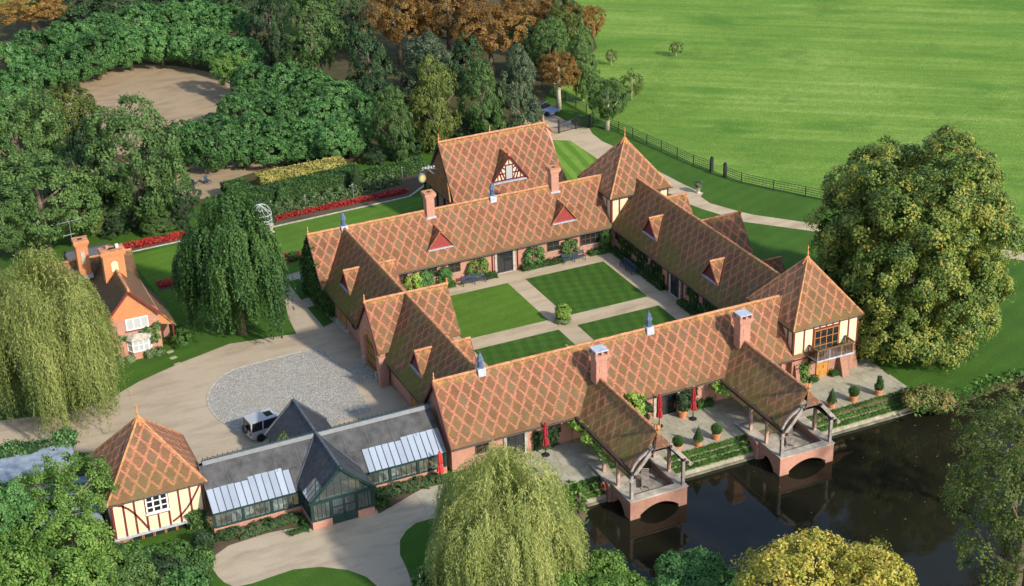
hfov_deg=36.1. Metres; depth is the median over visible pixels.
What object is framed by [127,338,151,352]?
bay window
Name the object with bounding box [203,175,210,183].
garden chair
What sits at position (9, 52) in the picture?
plane tree
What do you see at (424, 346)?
house wing
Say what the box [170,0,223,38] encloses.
plane tree
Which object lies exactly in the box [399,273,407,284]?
window
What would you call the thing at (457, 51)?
fir tree
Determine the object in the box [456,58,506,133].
hornbeam
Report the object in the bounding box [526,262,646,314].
court lawn
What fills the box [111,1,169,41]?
plane tree
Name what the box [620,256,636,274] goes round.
garden bench
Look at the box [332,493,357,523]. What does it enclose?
porch door
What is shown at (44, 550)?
walnut tree
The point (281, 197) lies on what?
topiary cone
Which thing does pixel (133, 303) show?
cottage
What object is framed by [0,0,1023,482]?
ground
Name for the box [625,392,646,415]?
grapevine
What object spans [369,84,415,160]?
hornbeam
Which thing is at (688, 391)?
wall shrub
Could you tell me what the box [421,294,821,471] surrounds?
house wing
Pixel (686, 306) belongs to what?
box hedge
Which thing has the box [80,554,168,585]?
hazel tree
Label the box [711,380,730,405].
grapevine
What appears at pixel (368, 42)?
dark tree
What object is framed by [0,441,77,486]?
flat roof shed
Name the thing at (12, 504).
hazel tree
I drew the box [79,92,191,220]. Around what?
oak tree
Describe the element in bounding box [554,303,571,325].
clipped bush
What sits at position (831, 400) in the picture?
potted topiary
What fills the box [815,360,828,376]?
door
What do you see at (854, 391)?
potted topiary
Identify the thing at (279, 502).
tablecloth
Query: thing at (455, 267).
window
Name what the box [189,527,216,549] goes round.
topiary ball
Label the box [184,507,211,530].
climber
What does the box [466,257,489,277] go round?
wall shrub
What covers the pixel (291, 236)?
garden lawn
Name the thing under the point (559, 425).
window
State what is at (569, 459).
terrace
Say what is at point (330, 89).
plane tree
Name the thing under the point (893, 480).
water
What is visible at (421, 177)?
bracket lamp
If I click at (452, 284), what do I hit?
box hedge
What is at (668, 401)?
glazed door
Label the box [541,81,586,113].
railing
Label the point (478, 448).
window
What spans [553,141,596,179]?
striped lawn
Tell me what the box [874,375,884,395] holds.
potted topiary
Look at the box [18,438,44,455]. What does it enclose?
ivy
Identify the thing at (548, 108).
open car
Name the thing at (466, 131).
shrub
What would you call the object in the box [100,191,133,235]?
shrub
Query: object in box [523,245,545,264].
wall shrub
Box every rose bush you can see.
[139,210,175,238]
[215,529,234,541]
[227,526,244,539]
[234,525,252,539]
[248,522,262,536]
[249,518,268,532]
[257,516,276,531]
[269,517,282,527]
[279,513,293,525]
[287,512,301,523]
[374,489,381,498]
[376,486,392,499]
[381,485,396,497]
[388,481,406,495]
[399,480,413,492]
[404,480,419,493]
[409,475,428,487]
[420,477,434,488]
[424,472,443,482]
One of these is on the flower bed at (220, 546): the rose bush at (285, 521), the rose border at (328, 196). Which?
the rose bush at (285, 521)
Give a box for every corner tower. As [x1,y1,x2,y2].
[577,129,672,246]
[746,244,864,380]
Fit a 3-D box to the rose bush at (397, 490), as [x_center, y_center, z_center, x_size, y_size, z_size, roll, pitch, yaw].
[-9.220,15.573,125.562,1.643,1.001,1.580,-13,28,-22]
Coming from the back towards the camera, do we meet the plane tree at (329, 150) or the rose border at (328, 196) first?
the plane tree at (329, 150)
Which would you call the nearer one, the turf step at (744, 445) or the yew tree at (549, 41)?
the turf step at (744, 445)
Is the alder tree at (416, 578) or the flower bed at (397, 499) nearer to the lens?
the alder tree at (416, 578)
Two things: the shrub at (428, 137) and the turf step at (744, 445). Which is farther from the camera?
the shrub at (428, 137)
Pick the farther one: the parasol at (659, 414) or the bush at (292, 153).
the bush at (292, 153)
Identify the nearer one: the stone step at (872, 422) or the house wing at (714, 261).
the stone step at (872, 422)
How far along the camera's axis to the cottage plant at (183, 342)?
148.66 m
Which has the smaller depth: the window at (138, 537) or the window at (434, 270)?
the window at (138, 537)
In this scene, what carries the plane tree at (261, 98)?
on the woodland floor
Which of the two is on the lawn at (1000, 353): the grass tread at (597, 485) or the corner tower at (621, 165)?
the corner tower at (621, 165)
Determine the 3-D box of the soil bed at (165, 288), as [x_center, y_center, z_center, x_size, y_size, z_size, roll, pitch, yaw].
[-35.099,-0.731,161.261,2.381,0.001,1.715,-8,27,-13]
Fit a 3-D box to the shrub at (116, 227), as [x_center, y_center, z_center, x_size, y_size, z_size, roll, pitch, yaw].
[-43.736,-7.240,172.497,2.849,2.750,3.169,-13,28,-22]
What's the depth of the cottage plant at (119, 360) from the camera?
146.08 m
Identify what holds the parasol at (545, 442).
on the terrace
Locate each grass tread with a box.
[578,475,600,485]
[583,482,603,492]
[583,488,605,498]
[664,434,747,461]
[671,439,749,467]
[672,446,752,472]
[806,388,909,420]
[816,397,902,425]
[818,402,903,431]
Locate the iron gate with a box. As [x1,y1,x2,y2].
[558,114,590,133]
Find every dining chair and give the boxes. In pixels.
[224,514,231,522]
[261,504,268,512]
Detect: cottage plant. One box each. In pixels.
[114,354,124,364]
[125,354,135,363]
[143,347,153,358]
[152,346,164,356]
[170,330,191,348]
[175,327,192,341]
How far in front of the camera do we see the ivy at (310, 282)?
155.52 m
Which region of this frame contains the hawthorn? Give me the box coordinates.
[535,49,580,109]
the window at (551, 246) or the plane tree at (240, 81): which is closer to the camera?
the window at (551, 246)
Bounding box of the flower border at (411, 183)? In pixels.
[273,165,426,225]
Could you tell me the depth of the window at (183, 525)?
121.90 m
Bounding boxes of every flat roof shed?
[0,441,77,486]
[1,472,104,557]
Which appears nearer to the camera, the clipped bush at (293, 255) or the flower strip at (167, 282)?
the flower strip at (167, 282)
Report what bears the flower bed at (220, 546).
on the lawn at (1000, 353)
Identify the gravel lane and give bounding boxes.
[524,113,1023,259]
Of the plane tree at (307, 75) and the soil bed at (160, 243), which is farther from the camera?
the plane tree at (307, 75)
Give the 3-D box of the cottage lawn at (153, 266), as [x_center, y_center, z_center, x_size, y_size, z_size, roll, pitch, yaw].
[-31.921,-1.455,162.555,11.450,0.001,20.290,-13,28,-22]
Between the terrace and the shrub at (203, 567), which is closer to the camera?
the shrub at (203, 567)
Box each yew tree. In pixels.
[506,14,546,80]
[526,16,569,74]
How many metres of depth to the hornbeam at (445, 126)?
190.31 m
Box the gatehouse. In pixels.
[355,278,460,386]
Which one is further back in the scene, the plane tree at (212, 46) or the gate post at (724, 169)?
the plane tree at (212, 46)
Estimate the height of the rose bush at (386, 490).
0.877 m
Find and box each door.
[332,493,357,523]
[339,307,346,326]
[366,336,376,371]
[411,393,417,406]
[497,251,512,273]
[507,433,524,454]
[656,393,676,417]
[671,275,678,299]
[814,325,839,348]
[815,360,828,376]
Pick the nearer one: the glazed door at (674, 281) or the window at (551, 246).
the glazed door at (674, 281)
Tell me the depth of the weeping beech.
145.62 m
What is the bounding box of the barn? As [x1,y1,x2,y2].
[424,115,566,206]
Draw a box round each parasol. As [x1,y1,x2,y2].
[437,449,443,483]
[542,421,549,456]
[656,392,662,427]
[689,386,696,420]
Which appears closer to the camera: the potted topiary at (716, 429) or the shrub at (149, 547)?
the shrub at (149, 547)
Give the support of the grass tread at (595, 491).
on the bank
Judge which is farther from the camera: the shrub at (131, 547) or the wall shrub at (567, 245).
the wall shrub at (567, 245)
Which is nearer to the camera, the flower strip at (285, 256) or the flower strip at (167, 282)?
the flower strip at (167, 282)
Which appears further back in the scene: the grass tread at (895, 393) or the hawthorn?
the hawthorn
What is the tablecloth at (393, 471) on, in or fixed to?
on the dining table
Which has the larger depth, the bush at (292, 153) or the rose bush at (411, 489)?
the bush at (292, 153)
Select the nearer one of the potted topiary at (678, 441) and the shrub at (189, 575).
the shrub at (189, 575)
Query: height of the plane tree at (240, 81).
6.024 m
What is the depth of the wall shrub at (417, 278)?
157.17 m
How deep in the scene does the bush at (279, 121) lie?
189.86 m
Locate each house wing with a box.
[299,164,611,310]
[324,227,476,407]
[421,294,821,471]
[611,177,785,310]
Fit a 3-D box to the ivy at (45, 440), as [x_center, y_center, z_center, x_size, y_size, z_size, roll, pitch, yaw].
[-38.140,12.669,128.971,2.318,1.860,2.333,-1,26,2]
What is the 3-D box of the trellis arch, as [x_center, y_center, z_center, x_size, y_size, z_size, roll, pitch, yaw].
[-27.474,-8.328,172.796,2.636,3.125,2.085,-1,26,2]
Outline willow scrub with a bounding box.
[548,547,650,585]
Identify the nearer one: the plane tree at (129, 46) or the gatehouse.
the gatehouse
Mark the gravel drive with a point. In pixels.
(174, 398)
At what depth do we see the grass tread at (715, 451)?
130.54 m
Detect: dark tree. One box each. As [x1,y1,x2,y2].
[25,0,101,24]
[88,0,152,20]
[129,0,190,13]
[208,0,266,30]
[244,0,295,65]
[325,0,380,49]
[344,15,393,95]
[360,68,406,119]
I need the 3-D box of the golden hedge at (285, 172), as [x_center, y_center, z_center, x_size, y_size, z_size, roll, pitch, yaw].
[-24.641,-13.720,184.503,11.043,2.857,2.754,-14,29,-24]
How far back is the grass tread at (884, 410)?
135.83 m
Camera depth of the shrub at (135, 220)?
173.29 m
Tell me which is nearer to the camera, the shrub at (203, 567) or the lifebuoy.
the shrub at (203, 567)
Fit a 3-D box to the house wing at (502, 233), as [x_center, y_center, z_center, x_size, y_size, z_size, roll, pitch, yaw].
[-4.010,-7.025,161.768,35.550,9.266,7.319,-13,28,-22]
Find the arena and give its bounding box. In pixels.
[65,64,234,156]
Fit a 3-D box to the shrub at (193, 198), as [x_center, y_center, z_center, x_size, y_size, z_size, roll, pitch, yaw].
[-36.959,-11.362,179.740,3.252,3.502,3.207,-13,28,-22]
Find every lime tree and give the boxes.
[277,0,346,84]
[565,24,600,100]
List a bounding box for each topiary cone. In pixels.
[274,178,288,205]
[349,162,364,193]
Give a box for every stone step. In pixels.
[585,493,605,503]
[586,499,606,506]
[671,440,746,462]
[671,446,748,468]
[676,451,752,476]
[680,456,754,478]
[816,403,900,427]
[822,407,910,434]
[826,410,916,436]
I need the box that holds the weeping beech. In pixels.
[169,187,296,338]
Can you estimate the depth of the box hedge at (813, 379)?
139.65 m
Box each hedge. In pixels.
[219,177,275,223]
[253,164,361,203]
[255,155,345,185]
[286,514,310,536]
[346,162,364,181]
[362,156,426,182]
[375,493,391,509]
[410,280,456,289]
[484,270,498,279]
[519,255,565,271]
[587,246,610,256]
[609,246,666,290]
[676,298,700,315]
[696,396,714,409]
[808,374,819,383]
[828,368,840,376]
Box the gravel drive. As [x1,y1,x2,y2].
[0,271,408,463]
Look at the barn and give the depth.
171.55 m
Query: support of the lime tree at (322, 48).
on the woodland floor
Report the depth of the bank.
136.06 m
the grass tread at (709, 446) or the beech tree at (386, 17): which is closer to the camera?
the grass tread at (709, 446)
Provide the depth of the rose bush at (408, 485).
125.67 m
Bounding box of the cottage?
[44,235,176,359]
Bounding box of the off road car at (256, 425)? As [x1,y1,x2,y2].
[242,408,279,441]
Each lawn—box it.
[0,93,1023,585]
[133,245,232,324]
[275,196,423,273]
[450,283,547,337]
[474,330,574,365]
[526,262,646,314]
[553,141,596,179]
[578,305,676,339]
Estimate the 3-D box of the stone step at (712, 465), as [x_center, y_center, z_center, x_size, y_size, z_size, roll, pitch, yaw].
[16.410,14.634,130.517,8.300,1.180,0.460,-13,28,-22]
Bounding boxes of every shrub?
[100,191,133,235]
[101,215,125,238]
[106,539,148,579]
[118,199,144,234]
[142,202,175,229]
[142,544,159,571]
[142,552,187,584]
[143,181,178,213]
[150,538,193,570]
[162,565,212,585]
[168,190,195,229]
[176,181,201,206]
[183,552,211,581]
[360,146,386,165]
[383,134,423,161]
[404,272,424,289]
[417,125,450,149]
[417,269,435,287]
[437,266,453,283]
[453,117,479,137]
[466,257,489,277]
[480,113,511,131]
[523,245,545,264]
[530,425,559,451]
[560,238,579,256]
[598,230,612,248]
[617,235,664,282]
[644,401,653,420]
[675,391,690,418]
[680,388,698,409]
[685,287,717,313]
[900,388,923,410]
[911,383,940,411]
[929,387,955,414]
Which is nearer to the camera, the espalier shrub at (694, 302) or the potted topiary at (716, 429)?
the potted topiary at (716, 429)
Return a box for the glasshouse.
[197,398,446,532]
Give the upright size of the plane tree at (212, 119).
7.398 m
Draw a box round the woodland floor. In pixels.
[0,0,596,255]
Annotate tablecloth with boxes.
[228,506,253,520]
[265,497,289,510]
[324,496,348,513]
[374,467,398,480]
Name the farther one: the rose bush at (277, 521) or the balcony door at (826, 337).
the balcony door at (826, 337)
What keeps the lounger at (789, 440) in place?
on the boathouse at (766, 390)
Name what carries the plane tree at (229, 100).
on the woodland floor
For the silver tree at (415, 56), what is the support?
on the woodland floor
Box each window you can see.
[125,315,149,332]
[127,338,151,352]
[132,535,142,540]
[143,532,154,538]
[145,492,169,515]
[155,529,165,535]
[166,526,176,531]
[177,523,187,529]
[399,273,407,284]
[425,267,437,279]
[448,262,461,273]
[475,442,489,455]
[546,240,559,252]
[548,423,561,433]
[579,231,600,246]
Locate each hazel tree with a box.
[0,479,39,584]
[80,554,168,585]
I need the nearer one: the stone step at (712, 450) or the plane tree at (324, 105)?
the stone step at (712, 450)
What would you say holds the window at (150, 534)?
in the pavilion
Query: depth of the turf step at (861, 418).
135.86 m
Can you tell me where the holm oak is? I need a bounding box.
[585,75,630,130]
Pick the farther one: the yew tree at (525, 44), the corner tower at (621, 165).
the yew tree at (525, 44)
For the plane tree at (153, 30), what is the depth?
223.92 m
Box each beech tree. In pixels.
[0,0,67,31]
[358,0,435,65]
[406,0,487,62]
[448,1,537,79]
[498,0,553,49]
[561,4,606,46]
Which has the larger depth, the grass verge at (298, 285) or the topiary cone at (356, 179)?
the topiary cone at (356, 179)
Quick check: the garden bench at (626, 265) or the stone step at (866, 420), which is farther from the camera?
the garden bench at (626, 265)
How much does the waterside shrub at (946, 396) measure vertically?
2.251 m
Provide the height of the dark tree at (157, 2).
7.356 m
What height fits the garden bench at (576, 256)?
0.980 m
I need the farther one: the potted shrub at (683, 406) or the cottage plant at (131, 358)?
the cottage plant at (131, 358)
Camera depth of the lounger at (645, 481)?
126.63 m
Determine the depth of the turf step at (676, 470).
130.41 m
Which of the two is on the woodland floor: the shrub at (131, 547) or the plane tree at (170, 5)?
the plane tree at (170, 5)
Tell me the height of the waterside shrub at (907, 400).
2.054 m
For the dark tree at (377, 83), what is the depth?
200.86 m
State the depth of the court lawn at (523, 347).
147.12 m
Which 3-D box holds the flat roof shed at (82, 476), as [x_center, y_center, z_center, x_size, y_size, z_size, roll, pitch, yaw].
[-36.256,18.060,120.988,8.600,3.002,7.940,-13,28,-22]
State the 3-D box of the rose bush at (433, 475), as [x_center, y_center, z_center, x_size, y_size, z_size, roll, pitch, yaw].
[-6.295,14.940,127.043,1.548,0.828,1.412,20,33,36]
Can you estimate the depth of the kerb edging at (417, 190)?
176.91 m
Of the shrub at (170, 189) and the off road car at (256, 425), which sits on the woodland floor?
the shrub at (170, 189)
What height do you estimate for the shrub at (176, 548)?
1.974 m
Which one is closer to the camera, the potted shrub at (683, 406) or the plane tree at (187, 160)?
the potted shrub at (683, 406)
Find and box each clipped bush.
[286,250,299,261]
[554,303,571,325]
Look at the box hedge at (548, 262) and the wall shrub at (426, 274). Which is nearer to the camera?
the wall shrub at (426, 274)
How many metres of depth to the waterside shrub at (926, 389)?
135.55 m
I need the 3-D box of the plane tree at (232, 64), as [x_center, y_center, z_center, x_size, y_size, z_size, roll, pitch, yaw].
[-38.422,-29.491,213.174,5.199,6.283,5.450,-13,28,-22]
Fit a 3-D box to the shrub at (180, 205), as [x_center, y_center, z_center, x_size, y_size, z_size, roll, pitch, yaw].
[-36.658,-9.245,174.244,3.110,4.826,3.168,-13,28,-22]
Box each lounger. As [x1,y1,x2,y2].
[641,468,649,489]
[784,427,794,444]
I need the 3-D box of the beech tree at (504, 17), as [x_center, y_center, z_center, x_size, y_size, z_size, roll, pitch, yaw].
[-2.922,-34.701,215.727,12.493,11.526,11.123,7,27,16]
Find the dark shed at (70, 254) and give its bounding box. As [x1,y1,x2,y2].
[64,243,110,260]
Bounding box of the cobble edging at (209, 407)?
[207,348,340,439]
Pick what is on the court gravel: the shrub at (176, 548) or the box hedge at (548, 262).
the box hedge at (548, 262)
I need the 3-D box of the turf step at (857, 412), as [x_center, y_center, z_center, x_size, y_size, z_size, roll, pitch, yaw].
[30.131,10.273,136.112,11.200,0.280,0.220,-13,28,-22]
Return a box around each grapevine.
[566,420,615,468]
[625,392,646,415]
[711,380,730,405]
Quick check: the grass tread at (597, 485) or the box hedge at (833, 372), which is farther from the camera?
the box hedge at (833, 372)
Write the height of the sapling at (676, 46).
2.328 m
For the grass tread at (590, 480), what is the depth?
126.50 m
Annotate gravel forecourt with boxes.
[213,484,447,585]
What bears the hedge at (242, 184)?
on the lawn at (1000, 353)
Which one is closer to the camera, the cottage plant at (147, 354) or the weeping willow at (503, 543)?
the weeping willow at (503, 543)
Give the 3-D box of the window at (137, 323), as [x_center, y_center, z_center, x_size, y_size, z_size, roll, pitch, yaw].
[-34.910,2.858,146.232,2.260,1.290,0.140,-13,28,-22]
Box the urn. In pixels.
[693,180,702,193]
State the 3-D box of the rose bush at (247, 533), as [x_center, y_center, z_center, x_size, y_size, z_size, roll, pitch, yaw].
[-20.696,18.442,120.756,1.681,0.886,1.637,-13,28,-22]
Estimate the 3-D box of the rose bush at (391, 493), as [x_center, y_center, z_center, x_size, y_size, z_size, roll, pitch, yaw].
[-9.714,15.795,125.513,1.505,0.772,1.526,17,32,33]
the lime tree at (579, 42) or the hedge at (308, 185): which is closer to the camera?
the hedge at (308, 185)
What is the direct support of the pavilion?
on the lawn at (1000, 353)
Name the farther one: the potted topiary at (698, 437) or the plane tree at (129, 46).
the plane tree at (129, 46)
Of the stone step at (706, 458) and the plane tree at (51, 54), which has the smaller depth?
the stone step at (706, 458)
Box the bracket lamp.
[418,165,437,182]
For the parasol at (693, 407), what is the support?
on the terrace
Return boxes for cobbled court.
[209,347,375,439]
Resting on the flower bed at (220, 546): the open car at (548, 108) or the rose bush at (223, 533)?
the rose bush at (223, 533)
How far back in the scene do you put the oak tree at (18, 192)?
164.32 m
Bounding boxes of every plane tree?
[0,40,37,89]
[0,69,15,104]
[0,82,35,126]
[7,56,58,108]
[11,28,66,67]
[33,42,92,89]
[41,18,99,64]
[73,30,124,79]
[80,11,127,59]
[104,24,151,70]
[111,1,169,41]
[135,22,181,67]
[144,0,192,40]
[162,119,208,169]
[166,23,215,68]
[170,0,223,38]
[179,112,249,170]
[191,32,239,72]
[198,3,249,44]
[209,53,246,95]
[215,88,257,128]
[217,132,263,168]
[219,36,266,70]
[228,61,278,103]
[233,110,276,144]
[243,87,290,127]
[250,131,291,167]
[257,59,311,97]
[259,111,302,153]
[270,89,318,130]
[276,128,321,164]
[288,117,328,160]
[289,67,334,105]
[303,95,347,129]
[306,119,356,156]
[314,79,364,113]
[314,133,341,158]
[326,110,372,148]
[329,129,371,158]
[337,88,381,128]
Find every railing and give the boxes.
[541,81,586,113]
[593,114,709,170]
[727,167,822,198]
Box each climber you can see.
[114,320,160,352]
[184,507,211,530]
[796,361,811,383]
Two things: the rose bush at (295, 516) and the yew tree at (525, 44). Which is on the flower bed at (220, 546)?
the rose bush at (295, 516)
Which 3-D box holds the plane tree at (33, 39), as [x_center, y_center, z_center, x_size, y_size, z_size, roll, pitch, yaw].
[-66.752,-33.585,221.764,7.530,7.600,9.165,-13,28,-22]
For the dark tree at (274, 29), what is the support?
on the woodland floor
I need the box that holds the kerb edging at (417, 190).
[132,185,423,251]
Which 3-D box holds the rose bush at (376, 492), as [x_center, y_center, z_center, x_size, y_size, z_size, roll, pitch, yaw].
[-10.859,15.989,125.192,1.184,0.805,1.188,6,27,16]
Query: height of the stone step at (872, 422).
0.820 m
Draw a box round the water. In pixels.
[584,382,1023,585]
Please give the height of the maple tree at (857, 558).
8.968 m
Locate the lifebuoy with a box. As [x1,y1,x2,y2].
[601,481,605,490]
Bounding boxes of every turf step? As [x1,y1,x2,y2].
[665,437,746,460]
[671,443,748,466]
[673,448,751,472]
[809,392,900,419]
[816,399,899,424]
[817,404,905,430]
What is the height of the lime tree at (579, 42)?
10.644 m
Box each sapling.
[605,49,617,65]
[619,68,644,100]
[668,41,682,56]
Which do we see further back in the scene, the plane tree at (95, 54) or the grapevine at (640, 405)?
the plane tree at (95, 54)
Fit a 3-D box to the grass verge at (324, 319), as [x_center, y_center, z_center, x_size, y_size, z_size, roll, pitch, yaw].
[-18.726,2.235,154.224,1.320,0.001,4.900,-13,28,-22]
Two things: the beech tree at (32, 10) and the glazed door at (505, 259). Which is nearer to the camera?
the glazed door at (505, 259)
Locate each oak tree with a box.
[0,90,67,194]
[0,148,102,253]
[0,199,25,276]
[11,79,103,142]
[47,116,125,236]
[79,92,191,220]
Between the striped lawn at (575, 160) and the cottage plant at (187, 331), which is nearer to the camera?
the cottage plant at (187, 331)
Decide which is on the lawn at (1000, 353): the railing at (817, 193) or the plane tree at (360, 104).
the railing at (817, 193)
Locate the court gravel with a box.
[448,252,691,366]
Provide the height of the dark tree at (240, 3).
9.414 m
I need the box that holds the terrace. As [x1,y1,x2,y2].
[519,357,909,488]
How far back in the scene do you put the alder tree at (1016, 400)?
118.75 m
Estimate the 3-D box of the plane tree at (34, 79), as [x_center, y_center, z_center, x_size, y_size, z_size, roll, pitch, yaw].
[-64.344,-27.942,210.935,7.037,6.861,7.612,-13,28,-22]
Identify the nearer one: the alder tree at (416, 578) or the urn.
the alder tree at (416, 578)
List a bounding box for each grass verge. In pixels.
[288,279,307,299]
[307,306,332,326]
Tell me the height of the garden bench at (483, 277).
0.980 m
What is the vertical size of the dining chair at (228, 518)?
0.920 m
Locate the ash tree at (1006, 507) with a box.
[938,399,1023,585]
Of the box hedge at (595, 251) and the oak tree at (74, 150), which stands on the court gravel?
the box hedge at (595, 251)
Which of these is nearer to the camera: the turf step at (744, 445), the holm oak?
the turf step at (744, 445)
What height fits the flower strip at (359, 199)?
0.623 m
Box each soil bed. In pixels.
[126,236,182,251]
[158,285,180,290]
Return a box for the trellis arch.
[257,204,274,232]
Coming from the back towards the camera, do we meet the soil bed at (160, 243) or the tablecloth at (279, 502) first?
the soil bed at (160, 243)
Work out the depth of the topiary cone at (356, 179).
181.66 m
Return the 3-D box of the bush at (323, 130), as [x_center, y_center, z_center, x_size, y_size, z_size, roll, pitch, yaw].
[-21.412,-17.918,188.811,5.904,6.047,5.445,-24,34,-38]
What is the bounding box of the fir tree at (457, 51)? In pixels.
[443,31,487,92]
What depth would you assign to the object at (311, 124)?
189.65 m
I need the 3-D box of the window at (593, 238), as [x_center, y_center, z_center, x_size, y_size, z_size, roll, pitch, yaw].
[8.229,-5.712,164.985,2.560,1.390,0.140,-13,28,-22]
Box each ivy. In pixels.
[0,439,23,457]
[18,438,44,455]
[36,435,54,447]
[50,426,80,447]
[298,240,326,313]
[323,287,334,316]
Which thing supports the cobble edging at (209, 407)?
on the cobbled court
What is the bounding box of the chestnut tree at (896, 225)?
[803,123,1023,373]
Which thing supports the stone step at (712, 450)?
on the bank
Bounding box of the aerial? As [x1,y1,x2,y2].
[57,218,81,248]
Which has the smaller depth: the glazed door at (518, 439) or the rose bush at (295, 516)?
the rose bush at (295, 516)
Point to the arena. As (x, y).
(177, 93)
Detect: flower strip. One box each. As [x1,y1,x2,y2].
[120,231,185,248]
[157,277,175,287]
[274,187,408,219]
[282,250,300,261]
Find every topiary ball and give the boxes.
[187,545,215,571]
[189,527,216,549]
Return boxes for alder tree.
[410,557,490,585]
[647,545,740,585]
[949,385,1023,515]
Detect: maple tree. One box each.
[51,204,105,237]
[543,0,591,57]
[728,526,918,585]
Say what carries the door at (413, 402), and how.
in the house wing at (424, 346)
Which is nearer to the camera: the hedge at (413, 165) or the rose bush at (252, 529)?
the rose bush at (252, 529)
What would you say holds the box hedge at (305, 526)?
on the lawn at (1000, 353)
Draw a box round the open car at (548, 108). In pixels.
[531,101,559,116]
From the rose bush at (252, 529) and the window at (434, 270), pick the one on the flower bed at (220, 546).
the rose bush at (252, 529)
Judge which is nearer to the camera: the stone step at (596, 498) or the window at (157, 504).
the window at (157, 504)
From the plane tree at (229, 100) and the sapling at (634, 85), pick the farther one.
the sapling at (634, 85)
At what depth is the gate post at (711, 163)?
184.97 m
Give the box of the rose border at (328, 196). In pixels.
[272,170,401,216]
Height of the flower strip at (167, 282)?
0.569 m
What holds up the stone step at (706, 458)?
on the bank
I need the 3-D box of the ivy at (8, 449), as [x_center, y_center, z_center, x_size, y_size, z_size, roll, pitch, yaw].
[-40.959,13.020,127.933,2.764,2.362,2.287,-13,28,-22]
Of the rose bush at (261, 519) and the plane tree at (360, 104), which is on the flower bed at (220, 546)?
the rose bush at (261, 519)
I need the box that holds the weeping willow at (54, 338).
[0,240,132,439]
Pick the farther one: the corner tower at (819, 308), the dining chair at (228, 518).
the corner tower at (819, 308)
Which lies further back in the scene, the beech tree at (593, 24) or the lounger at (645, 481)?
the beech tree at (593, 24)
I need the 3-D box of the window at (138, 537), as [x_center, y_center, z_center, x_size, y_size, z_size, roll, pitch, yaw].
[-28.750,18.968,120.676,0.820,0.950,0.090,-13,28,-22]
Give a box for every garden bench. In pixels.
[461,271,485,286]
[561,249,585,263]
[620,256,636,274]
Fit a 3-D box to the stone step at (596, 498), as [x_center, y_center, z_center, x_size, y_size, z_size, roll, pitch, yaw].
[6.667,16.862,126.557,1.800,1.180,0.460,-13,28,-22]
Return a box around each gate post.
[710,156,713,171]
[723,162,726,177]
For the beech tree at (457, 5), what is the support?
on the woodland floor
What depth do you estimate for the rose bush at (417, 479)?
126.25 m
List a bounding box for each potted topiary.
[672,435,683,451]
[692,426,704,446]
[710,423,722,440]
[826,388,836,408]
[848,385,859,402]
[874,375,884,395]
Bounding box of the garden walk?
[176,127,347,200]
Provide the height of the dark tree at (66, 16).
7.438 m
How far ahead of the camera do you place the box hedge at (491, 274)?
160.71 m
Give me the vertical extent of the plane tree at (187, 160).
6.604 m
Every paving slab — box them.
[415,487,443,505]
[423,503,439,518]
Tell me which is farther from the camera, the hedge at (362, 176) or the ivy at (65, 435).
the hedge at (362, 176)
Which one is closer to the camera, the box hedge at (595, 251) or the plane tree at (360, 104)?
the box hedge at (595, 251)
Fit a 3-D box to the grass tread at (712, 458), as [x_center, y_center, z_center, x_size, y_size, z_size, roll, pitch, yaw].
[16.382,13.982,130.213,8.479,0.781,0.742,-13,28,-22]
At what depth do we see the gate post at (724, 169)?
183.24 m
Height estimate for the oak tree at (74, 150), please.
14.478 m
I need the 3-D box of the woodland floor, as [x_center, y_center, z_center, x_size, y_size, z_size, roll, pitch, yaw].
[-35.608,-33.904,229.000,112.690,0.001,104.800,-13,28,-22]
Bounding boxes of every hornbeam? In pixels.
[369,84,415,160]
[407,53,462,152]
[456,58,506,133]
[495,42,542,127]
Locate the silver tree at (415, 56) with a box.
[393,32,451,102]
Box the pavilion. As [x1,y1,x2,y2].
[85,402,208,543]
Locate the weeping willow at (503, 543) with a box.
[416,438,593,585]
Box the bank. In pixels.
[574,374,1023,551]
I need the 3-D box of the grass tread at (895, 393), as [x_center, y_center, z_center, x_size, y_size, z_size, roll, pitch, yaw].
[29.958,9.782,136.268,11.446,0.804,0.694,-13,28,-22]
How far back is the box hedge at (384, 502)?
123.71 m
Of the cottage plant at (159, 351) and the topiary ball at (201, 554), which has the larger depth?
the cottage plant at (159, 351)
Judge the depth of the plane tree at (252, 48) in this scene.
218.62 m
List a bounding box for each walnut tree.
[0,496,124,585]
[8,440,119,543]
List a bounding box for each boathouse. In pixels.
[573,344,692,520]
[717,309,840,476]
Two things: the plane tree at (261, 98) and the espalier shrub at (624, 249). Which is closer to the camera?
the espalier shrub at (624, 249)
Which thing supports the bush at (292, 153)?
on the woodland floor
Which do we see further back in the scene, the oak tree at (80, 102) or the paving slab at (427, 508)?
the oak tree at (80, 102)
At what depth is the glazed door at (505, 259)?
161.61 m
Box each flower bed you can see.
[211,513,299,554]
[377,474,442,512]

